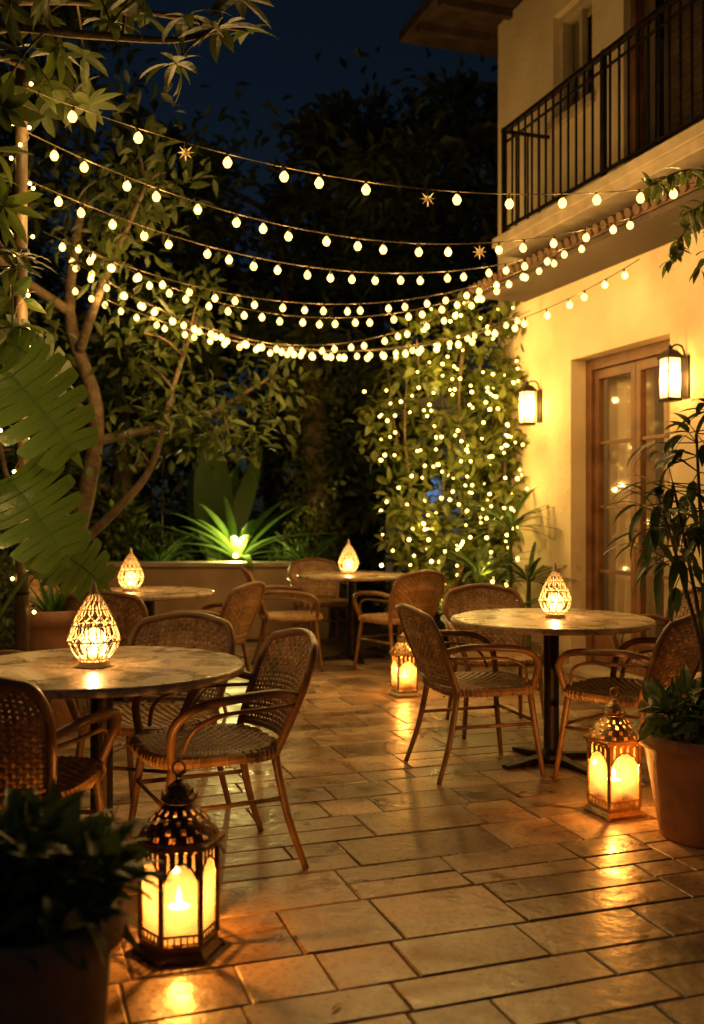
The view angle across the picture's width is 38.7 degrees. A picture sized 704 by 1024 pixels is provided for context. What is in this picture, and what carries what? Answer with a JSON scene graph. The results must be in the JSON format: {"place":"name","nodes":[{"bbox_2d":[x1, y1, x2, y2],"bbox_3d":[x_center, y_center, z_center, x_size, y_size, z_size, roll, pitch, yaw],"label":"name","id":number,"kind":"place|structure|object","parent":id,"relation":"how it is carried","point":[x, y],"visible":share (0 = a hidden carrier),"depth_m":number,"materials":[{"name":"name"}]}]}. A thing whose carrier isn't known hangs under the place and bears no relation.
{"place":"outdoors","nodes":[
{"label":"outdoors","id":0,"kind":"place"},
{"bbox_2d":[0,515,495,649],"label":"ground","id":1,"kind":"structure","parent":0,"point":[370,628],"depth_m":11.94,"materials":[{"name":"beige stone"}]},
{"bbox_2d":[0,70,93,327],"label":"background tree","id":2,"kind":"object","parent":1,"relation":"on","point":[64,137],"visible":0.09,"depth_m":11.95,"materials":[{"name":"green plant"}]},
{"bbox_2d":[0,6,159,280],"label":"background tree","id":3,"kind":"object","parent":1,"relation":"on","point":[42,64],"visible":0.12,"depth_m":16.32,"materials":[{"name":"green plant"}]},
{"bbox_2d":[0,2,275,516],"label":"background tree","id":4,"kind":"object","parent":1,"relation":"on","point":[196,230],"visible":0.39,"depth_m":14.42,"materials":[{"name":"green plant"}]},
{"bbox_2d":[0,567,331,638],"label":"stucco wall","id":5,"kind":"structure","parent":1,"relation":"on","point":[222,582],"depth_m":10.50,"materials":[{"name":"paint"}]},
{"bbox_2d":[3,561,331,566],"bbox_3d":[-2.720,0.554,10.610,5.000,0.048,0.300,0,0,0],"label":"coping","id":6,"kind":"object","parent":5,"relation":"on","point":[209,563],"visible":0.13,"depth_m":10.46,"materials":[{"name":"beige stone"}]},
{"bbox_2d":[0,416,497,609],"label":"shrubbery","id":7,"kind":"object","parent":1,"relation":"on","point":[368,554],"visible":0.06,"depth_m":13.20,"materials":[{"name":"green plant"}]},
{"bbox_2d":[113,110,480,535],"bbox_3d":[-0.733,-2.650,16.917,6.580,7.999,6.374,0,0,0],"label":"background tree","id":8,"kind":"object","parent":1,"relation":"on","point":[286,200],"visible":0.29,"depth_m":16.05,"materials":[{"name":"green plant"}]},
{"bbox_2d":[276,333,357,614],"bbox_3d":[-0.418,-0.420,11.797,0.986,3.458,0.895,0,0,0],"label":"ivy covered tree","id":9,"kind":"object","parent":1,"relation":"on","point":[312,478],"visible":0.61,"depth_m":11.66,"materials":[{"name":"green plant"}]},
{"bbox_2d":[197,287,470,616],"bbox_3d":[-0.210,-0.803,12.909,3.383,4.281,3.018,0,0,33],"label":"background tree","id":10,"kind":"object","parent":1,"relation":"on","point":[359,499],"visible":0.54,"depth_m":12.29,"materials":[{"name":"green plant"}]},
{"bbox_2d":[253,45,497,447],"bbox_3d":[0.998,-3.015,15.815,5.254,8.707,6.434,0,0,23],"label":"background tree","id":11,"kind":"object","parent":1,"relation":"on","point":[413,158],"visible":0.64,"depth_m":14.58,"materials":[{"name":"green plant"}]},
{"bbox_2d":[379,475,433,582],"bbox_3d":[0.679,0.431,11.624,0.758,1.837,0.753,0,0,0],"label":"leafy shrub","id":12,"kind":"object","parent":1,"relation":"on","point":[387,560],"visible":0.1,"depth_m":11.59,"materials":[{"name":"green plant"}]},
{"bbox_2d":[319,69,497,447],"bbox_3d":[2.831,-3.336,18.424,6.817,9.361,5.827,0,0,18],"label":"background tree","id":13,"kind":"object","parent":1,"relation":"on","point":[382,99],"depth_m":18.30,"materials":[{"name":"green plant"}]},
{"bbox_2d":[377,397,468,606],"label":"climbing vine","id":14,"kind":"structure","parent":1,"relation":"on","point":[390,565],"depth_m":12.60,"materials":[{"name":"green plant"}]},
{"bbox_2d":[498,0,703,679],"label":"walls","id":15,"kind":"structure","parent":1,"relation":"on","point":[640,302],"depth_m":8.30,"materials":[{"name":"beige paint"}]},
{"bbox_2d":[417,0,512,43],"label":"rafter tails","id":16,"kind":"object","parent":15,"relation":"attached to","point":[484,9],"visible":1,"depth_m":9.19,"materials":[{"name":"brown wood"}]},
{"bbox_2d":[517,380,541,425],"bbox_3d":[1.547,-0.946,8.679,0.195,0.393,0.127,0,0,-19],"label":"wall lantern sconce","id":17,"kind":"object","parent":15,"relation":"attached to","point":[525,419],"depth_m":8.67,"materials":[{"name":"white glass"}]},
{"bbox_2d":[399,0,663,57],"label":"roof","id":18,"kind":"structure","parent":15,"relation":"on","point":[428,11],"depth_m":9.51,"materials":[{"name":"brown wood"}]},
{"bbox_2d":[547,0,595,133],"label":"window frame","id":19,"kind":"object","parent":15,"relation":"in","point":[580,9],"visible":0.62,"depth_m":8.35,"materials":[{"name":"wood"}]},
{"bbox_2d":[468,172,703,292],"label":"pent roof tiles","id":20,"kind":"object","parent":15,"relation":"attached to","point":[642,207],"visible":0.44,"depth_m":7.00,"materials":[{"name":"brown tile"}]},
{"bbox_2d":[55,229,544,321],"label":"string lights","id":21,"kind":"object","parent":20,"relation":"hanging from","point":[170,287],"visible":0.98,"depth_m":7.28,"materials":[{"name":"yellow glass"}]},
{"bbox_2d":[43,231,574,308],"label":"string lights","id":22,"kind":"object","parent":20,"relation":"hanging from","point":[138,274],"visible":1,"depth_m":6.53,"materials":[{"name":"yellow glass"}]},
{"bbox_2d":[641,167,703,283],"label":"hanging creeper","id":23,"kind":"object","parent":20,"relation":"hanging from","point":[677,249],"visible":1,"depth_m":5.44,"materials":[{"name":"green plant"}]},
{"bbox_2d":[476,187,703,301],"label":"soffit","id":24,"kind":"structure","parent":15,"relation":"attached to","point":[648,232],"depth_m":7.28,"materials":[{"name":"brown wood"}]},
{"bbox_2d":[492,119,703,258],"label":"balcony slab","id":25,"kind":"structure","parent":15,"relation":"attached to","point":[683,150],"depth_m":7.01,"materials":[{"name":"beige paint"}]},
{"bbox_2d":[501,0,703,233],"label":"balcony railing","id":26,"kind":"object","parent":15,"relation":"attached to","point":[637,28],"visible":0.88,"depth_m":7.00,"materials":[{"name":"black metal"}]},
{"bbox_2d":[586,339,669,680],"bbox_3d":[2.195,0.000,7.680,0.110,2.500,1.310,0,0,-19],"label":"french door","id":27,"kind":"structure","parent":15,"relation":"attached to","point":[636,363],"depth_m":8.02,"materials":[{"name":"brown wood"}]},
{"bbox_2d":[633,532,641,550],"bbox_3d":[2.176,0.225,7.585,0.071,0.152,0.114,0,0,-19],"label":"door handle","id":28,"kind":"object","parent":27,"relation":"attached to","point":[637,540],"visible":0.66,"depth_m":7.62,"materials":[{"name":"gold metal"}]},
{"bbox_2d":[606,369,655,644],"bbox_3d":[2.223,-0.015,8.043,0.088,2.470,0.600,0,0,-19],"label":"curtain","id":29,"kind":"object","parent":15,"relation":"hanging from","point":[618,596],"visible":0.38,"depth_m":8.13,"materials":[{"name":"fabric"}]},
{"bbox_2d":[631,0,643,159],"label":"balcony door frame","id":30,"kind":"object","parent":15,"relation":"attached to","point":[637,11],"visible":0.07,"depth_m":7.51,"materials":[{"name":"brown wood"}]},
{"bbox_2d":[663,365,669,616],"bbox_3d":[2.452,-0.015,7.376,0.090,2.470,0.530,0,0,-19],"label":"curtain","id":31,"kind":"object","parent":15,"relation":"hanging from","point":[666,475],"visible":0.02,"depth_m":7.54,"materials":[{"name":"fabric"}]},
{"bbox_2d":[657,344,689,401],"bbox_3d":[2.188,-0.946,6.795,0.195,0.393,0.127,0,0,-19],"label":"wall lantern sconce","id":32,"kind":"object","parent":15,"relation":"attached to","point":[682,375],"depth_m":6.78,"materials":[{"name":"white glass"}]},
{"bbox_2d":[664,0,703,141],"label":"shutter","id":33,"kind":"object","parent":15,"relation":"attached to","point":[686,64],"visible":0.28,"depth_m":6.78,"materials":[{"name":"brown wood"}]},
{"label":"bed soil","id":34,"kind":"structure","parent":1,"relation":"on","visible":0},
{"bbox_2d":[89,479,150,560],"bbox_3d":[-2.599,0.127,11.088,0.751,0.999,0.616,0,0,42],"label":"leafy shrub","id":35,"kind":"object","parent":34,"relation":"on","point":[111,528],"visible":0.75,"depth_m":11.03,"materials":[{"name":"green plant"}]},
{"bbox_2d":[0,159,265,559],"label":"background tree","id":36,"kind":"object","parent":34,"relation":"on","point":[111,388],"visible":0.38,"depth_m":12.16,"materials":[{"name":"green plant"}]},
{"bbox_2d":[113,532,192,560],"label":"spiky yucca plant","id":37,"kind":"object","parent":34,"relation":"on","point":[160,556],"visible":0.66,"depth_m":11.00,"materials":[{"name":"green plant"}]},
{"bbox_2d":[0,69,322,604],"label":"garden tree","id":38,"kind":"object","parent":34,"relation":"on","point":[119,243],"visible":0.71,"depth_m":8.36,"materials":[{"name":"green plant"}]},
{"bbox_2d":[59,245,494,348],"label":"string lights","id":39,"kind":"object","parent":38,"relation":"hanging from","point":[91,270],"visible":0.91,"depth_m":8.16,"materials":[{"name":"yellow glass"}]},
{"bbox_2d":[60,277,530,354],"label":"string lights","id":40,"kind":"object","parent":38,"relation":"hanging from","point":[517,316],"visible":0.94,"depth_m":8.25,"materials":[{"name":"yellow glass"}]},
{"bbox_2d":[55,248,639,355],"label":"string lights","id":41,"kind":"object","parent":38,"relation":"hanging from","point":[584,291],"visible":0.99,"depth_m":7.39,"materials":[{"name":"yellow glass"}]},
{"bbox_2d":[0,503,346,560],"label":"planter hedge","id":42,"kind":"object","parent":34,"relation":"on","point":[156,543],"visible":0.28,"depth_m":11.52,"materials":[{"name":"green plant"}]},
{"bbox_2d":[187,418,262,560],"bbox_3d":[-1.510,-0.227,11.747,0.901,1.734,0.662,0,0,0],"label":"banana plant","id":43,"kind":"object","parent":34,"relation":"on","point":[206,489],"visible":0.66,"depth_m":11.48,"materials":[{"name":"green plant"}]},
{"bbox_2d":[232,557,239,560],"bbox_3d":[-1.260,0.495,10.850,0.090,0.110,0.090,0,0,0],"label":"garden uplight","id":44,"kind":"object","parent":34,"relation":"on","point":[235,558],"visible":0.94,"depth_m":10.81,"materials":[{"name":"white metal"}]},
{"bbox_2d":[147,495,333,569],"bbox_3d":[-1.286,0.228,11.241,1.999,0.828,2.034,0,0,-44],"label":"uplit agave plant","id":45,"kind":"object","parent":34,"relation":"on","point":[245,542],"visible":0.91,"depth_m":11.00,"materials":[{"name":"green plant"}]},
{"bbox_2d":[267,533,346,563],"bbox_3d":[-0.487,0.419,11.057,1.020,0.402,1.026,0,0,0],"label":"spiky yucca plant","id":46,"kind":"object","parent":34,"relation":"on","point":[315,553],"visible":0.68,"depth_m":10.98,"materials":[{"name":"green plant"}]},
{"bbox_2d":[0,0,497,514],"label":"sky","id":47,"kind":"structure","parent":0,"point":[275,68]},
{"bbox_2d":[29,637,703,1023],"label":"patio","id":48,"kind":"structure","parent":0,"point":[479,909],"depth_m":3.50,"materials":[{"name":"tile"}]},
{"bbox_2d":[5,69,36,752],"bbox_3d":[-1.653,-0.440,5.003,0.154,3.520,0.190,0,0,-19],"label":"wooden light pole","id":49,"kind":"object","parent":48,"relation":"on","point":[22,597],"visible":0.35,"depth_m":4.97,"materials":[{"name":"brown wood"}]},
{"bbox_2d":[28,180,599,278],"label":"string lights","id":50,"kind":"object","parent":49,"relation":"hanging from","point":[206,246],"visible":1,"depth_m":5.79,"materials":[{"name":"yellow glass"}]},
{"bbox_2d":[14,126,656,258],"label":"string lights","id":51,"kind":"object","parent":49,"relation":"hanging from","point":[479,251],"visible":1,"depth_m":5.57,"materials":[{"name":"white glass"}]},
{"bbox_2d":[25,87,697,205],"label":"string lights","id":52,"kind":"object","parent":49,"relation":"hanging from","point":[427,196],"visible":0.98,"depth_m":5.27,"materials":[{"name":"white glass"}]},
{"bbox_2d":[0,650,51,753],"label":"rattan armchair","id":53,"kind":"object","parent":48,"relation":"on","point":[3,652],"visible":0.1,"depth_m":4.36,"materials":[{"name":"brown wicker"}]},
{"bbox_2d":[0,476,73,649],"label":"leafy shrub","id":54,"kind":"object","parent":48,"relation":"on","point":[7,626],"visible":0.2,"depth_m":7.25,"materials":[{"name":"green plant"}]},
{"bbox_2d":[29,576,84,731],"bbox_3d":[-1.766,0.842,5.995,0.460,0.916,0.414,0,0,0],"label":"potted succulent","id":55,"kind":"object","parent":48,"relation":"on","point":[50,621],"visible":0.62,"depth_m":5.86,"materials":[{"name":"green plant"}]},
{"bbox_2d":[0,314,115,755],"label":"monstera plant","id":56,"kind":"object","parent":48,"relation":"on","point":[51,547],"visible":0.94,"depth_m":4.38,"materials":[{"name":"green plant"}]},
{"bbox_2d":[0,676,121,814],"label":"rattan armchair","id":57,"kind":"object","parent":48,"relation":"on","point":[32,770],"visible":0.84,"depth_m":2.96,"materials":[{"name":"brown wicker"}]},
{"bbox_2d":[29,574,124,640],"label":"rattan armchair","id":58,"kind":"object","parent":48,"relation":"on","point":[34,588],"visible":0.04,"depth_m":7.29,"materials":[{"name":"brown wicker"}]},
{"bbox_2d":[0,776,171,1023],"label":"potted shrub","id":59,"kind":"object","parent":48,"relation":"on","point":[67,872],"visible":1,"depth_m":1.99,"materials":[{"name":"green plant"}]},
{"bbox_2d":[63,590,179,703],"bbox_3d":[-1.430,0.879,6.183,0.645,0.850,0.677,0,0,9],"label":"rattan armchair","id":60,"kind":"object","parent":48,"relation":"on","point":[109,598],"visible":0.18,"depth_m":5.91,"materials":[{"name":"brown wood"}]},
{"bbox_2d":[0,646,243,869],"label":"round cafe table","id":61,"kind":"object","parent":48,"relation":"on","point":[130,671],"visible":0.71,"depth_m":3.51,"materials":[{"name":"stone"}]},
{"bbox_2d":[66,580,120,668],"bbox_3d":[-0.915,0.393,3.550,0.190,0.310,0.190,0,0,38],"label":"teardrop table lantern","id":62,"kind":"object","parent":61,"relation":"on","point":[94,660],"visible":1,"depth_m":3.52,"materials":[{"name":"beige wicker"}]},
{"bbox_2d":[0,0,278,344],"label":"umbrella tree","id":63,"kind":"object","parent":48,"relation":"on","point":[44,80],"visible":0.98,"depth_m":4.51,"materials":[{"name":"green plant"}]},
{"bbox_2d":[85,586,213,702],"bbox_3d":[-1.410,0.922,6.950,0.900,0.748,0.900,0,0,-17],"label":"round cafe table","id":64,"kind":"object","parent":48,"relation":"on","point":[149,596],"visible":0.48,"depth_m":6.86,"materials":[{"name":"stone"}]},
{"bbox_2d":[117,548,144,591],"bbox_3d":[-1.535,0.396,6.950,0.187,0.305,0.187,0,0,17],"label":"teardrop table lantern","id":65,"kind":"object","parent":64,"relation":"on","point":[131,587],"visible":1,"depth_m":6.92,"materials":[{"name":"beige ceramic"}]},
{"bbox_2d":[65,611,234,835],"bbox_3d":[-0.833,0.879,4.285,0.645,0.850,0.677,0,0,15],"label":"rattan armchair","id":66,"kind":"object","parent":48,"relation":"on","point":[165,715],"visible":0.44,"depth_m":4.47,"materials":[{"name":"brown wicker"}]},
{"bbox_2d":[132,760,225,968],"bbox_3d":[-0.515,1.024,2.980,0.244,0.570,0.277,0,0,17],"label":"metal candle lantern","id":67,"kind":"object","parent":48,"relation":"on","point":[179,935],"visible":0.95,"depth_m":2.92,"materials":[{"name":"brown metal"}]},
{"bbox_2d":[152,581,265,712],"bbox_3d":[-0.937,0.879,6.726,0.677,0.850,0.645,0,0,21],"label":"rattan armchair","id":68,"kind":"object","parent":48,"relation":"on","point":[244,626],"visible":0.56,"depth_m":6.60,"materials":[{"name":"brown wicker"}]},
{"bbox_2d":[125,628,317,868],"bbox_3d":[-0.479,0.879,3.769,0.677,0.850,0.645,0,0,-26],"label":"rattan armchair","id":69,"kind":"object","parent":48,"relation":"on","point":[203,744],"visible":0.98,"depth_m":3.74,"materials":[{"name":"brown wicker"}]},
{"bbox_2d":[241,567,323,671],"bbox_3d":[-0.587,0.879,8.339,0.677,0.850,0.645,0,0,-9],"label":"rattan armchair","id":70,"kind":"object","parent":48,"relation":"on","point":[310,616],"visible":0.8,"depth_m":8.15,"materials":[{"name":"brown wicker"}]},
{"bbox_2d":[287,557,346,643],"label":"rattan armchair","id":71,"kind":"object","parent":48,"relation":"on","point":[324,588],"visible":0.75,"depth_m":9.92,"materials":[{"name":"brown wicker"}]},
{"bbox_2d":[118,650,577,1009],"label":"fallen leaves","id":72,"kind":"object","parent":48,"relation":"on","point":[339,1004],"visible":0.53,"depth_m":3.70,"materials":[{"name":"plant"}]},
{"bbox_2d":[297,571,404,663],"bbox_3d":[0.000,0.922,8.850,0.980,0.748,0.980,0,0,-17],"label":"round cafe table","id":73,"kind":"object","parent":48,"relation":"on","point":[351,580],"visible":0.87,"depth_m":8.81,"materials":[{"name":"stone"}]},
{"bbox_2d":[338,539,358,573],"bbox_3d":[-0.030,0.393,8.850,0.190,0.310,0.190,0,0,-4],"label":"teardrop table lantern","id":74,"kind":"object","parent":73,"relation":"on","point":[348,570],"visible":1,"depth_m":8.81,"materials":[{"name":"beige ceramic"}]},
{"bbox_2d":[353,570,444,677],"bbox_3d":[0.398,0.879,8.145,0.645,0.850,0.677,0,0,-35],"label":"rattan armchair","id":75,"kind":"object","parent":48,"relation":"on","point":[390,617],"visible":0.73,"depth_m":7.94,"materials":[{"name":"brown wicker"}]},
{"bbox_2d":[389,627,419,697],"bbox_3d":[0.370,1.055,7.100,0.210,0.506,0.209,0,0,-17],"label":"metal candle lantern","id":76,"kind":"object","parent":48,"relation":"on","point":[405,689],"visible":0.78,"depth_m":7.05,"materials":[{"name":"gold metal"}]},
{"bbox_2d":[387,563,463,659],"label":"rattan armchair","id":77,"kind":"object","parent":48,"relation":"on","point":[449,587],"visible":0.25,"depth_m":8.78,"materials":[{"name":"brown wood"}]},
{"bbox_2d":[341,290,529,648],"bbox_3d":[0.923,-0.397,9.182,2.070,3.420,1.105,0,0,0],"label":"climbing vine","id":78,"kind":"object","parent":48,"relation":"on","point":[495,386],"visible":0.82,"depth_m":9.08,"materials":[{"name":"green plant"}]},
{"bbox_2d":[396,603,545,784],"bbox_3d":[0.570,0.879,5.061,0.677,0.850,0.645,0,0,-16],"label":"rattan armchair","id":79,"kind":"object","parent":48,"relation":"on","point":[495,683],"visible":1,"depth_m":4.91,"materials":[{"name":"brown wicker"}]},
{"bbox_2d":[441,583,542,738],"bbox_3d":[0.853,0.879,6.067,0.645,0.850,0.677,0,0,-6],"label":"rattan armchair","id":80,"kind":"object","parent":48,"relation":"on","point":[526,660],"visible":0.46,"depth_m":6.27,"materials":[{"name":"brown wicker"}]},
{"bbox_2d":[424,488,577,648],"bbox_3d":[1.216,0.549,8.635,1.692,1.542,1.219,0,0,38],"label":"dracaena plant","id":81,"kind":"object","parent":48,"relation":"on","point":[483,560],"visible":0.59,"depth_m":8.51,"materials":[{"name":"green plant"}]},
{"bbox_2d":[451,608,655,774],"bbox_3d":[1.035,0.922,5.200,1.040,0.748,1.040,0,0,-29],"label":"round cafe table","id":82,"kind":"object","parent":48,"relation":"on","point":[573,622],"visible":0.98,"depth_m":5.15,"materials":[{"name":"stone"}]},
{"bbox_2d":[538,563,571,618],"bbox_3d":[1.055,0.404,5.200,0.176,0.288,0.176,0,0,-28],"label":"teardrop table lantern","id":83,"kind":"object","parent":82,"relation":"on","point":[554,613],"visible":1,"depth_m":5.17,"materials":[{"name":"beige ceramic"}]},
{"bbox_2d":[499,634,689,692],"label":"plinth","id":84,"kind":"structure","parent":48,"relation":"on","point":[588,671],"depth_m":7.95,"materials":[{"name":"beige stone"}]},
{"bbox_2d":[583,687,645,821],"bbox_3d":[1.130,1.032,4.320,0.229,0.553,0.229,0,0,-20],"label":"metal candle lantern","id":85,"kind":"object","parent":48,"relation":"on","point":[613,805],"visible":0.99,"depth_m":4.27,"materials":[{"name":"gold metal"}]},
{"bbox_2d":[552,613,703,779],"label":"rattan armchair","id":86,"kind":"object","parent":48,"relation":"on","point":[596,689],"visible":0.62,"depth_m":4.67,"materials":[{"name":"brown wicker"}]},
{"bbox_2d":[600,398,703,848],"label":"potted ficus","id":87,"kind":"object","parent":48,"relation":"on","point":[674,747],"visible":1,"depth_m":3.94,"materials":[{"name":"plant"}]},
{"bbox_2d":[611,588,703,728],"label":"chair","id":88,"kind":"object","parent":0,"point":[666,620],"visible":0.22,"depth_m":6.14,"materials":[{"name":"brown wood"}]}
]}

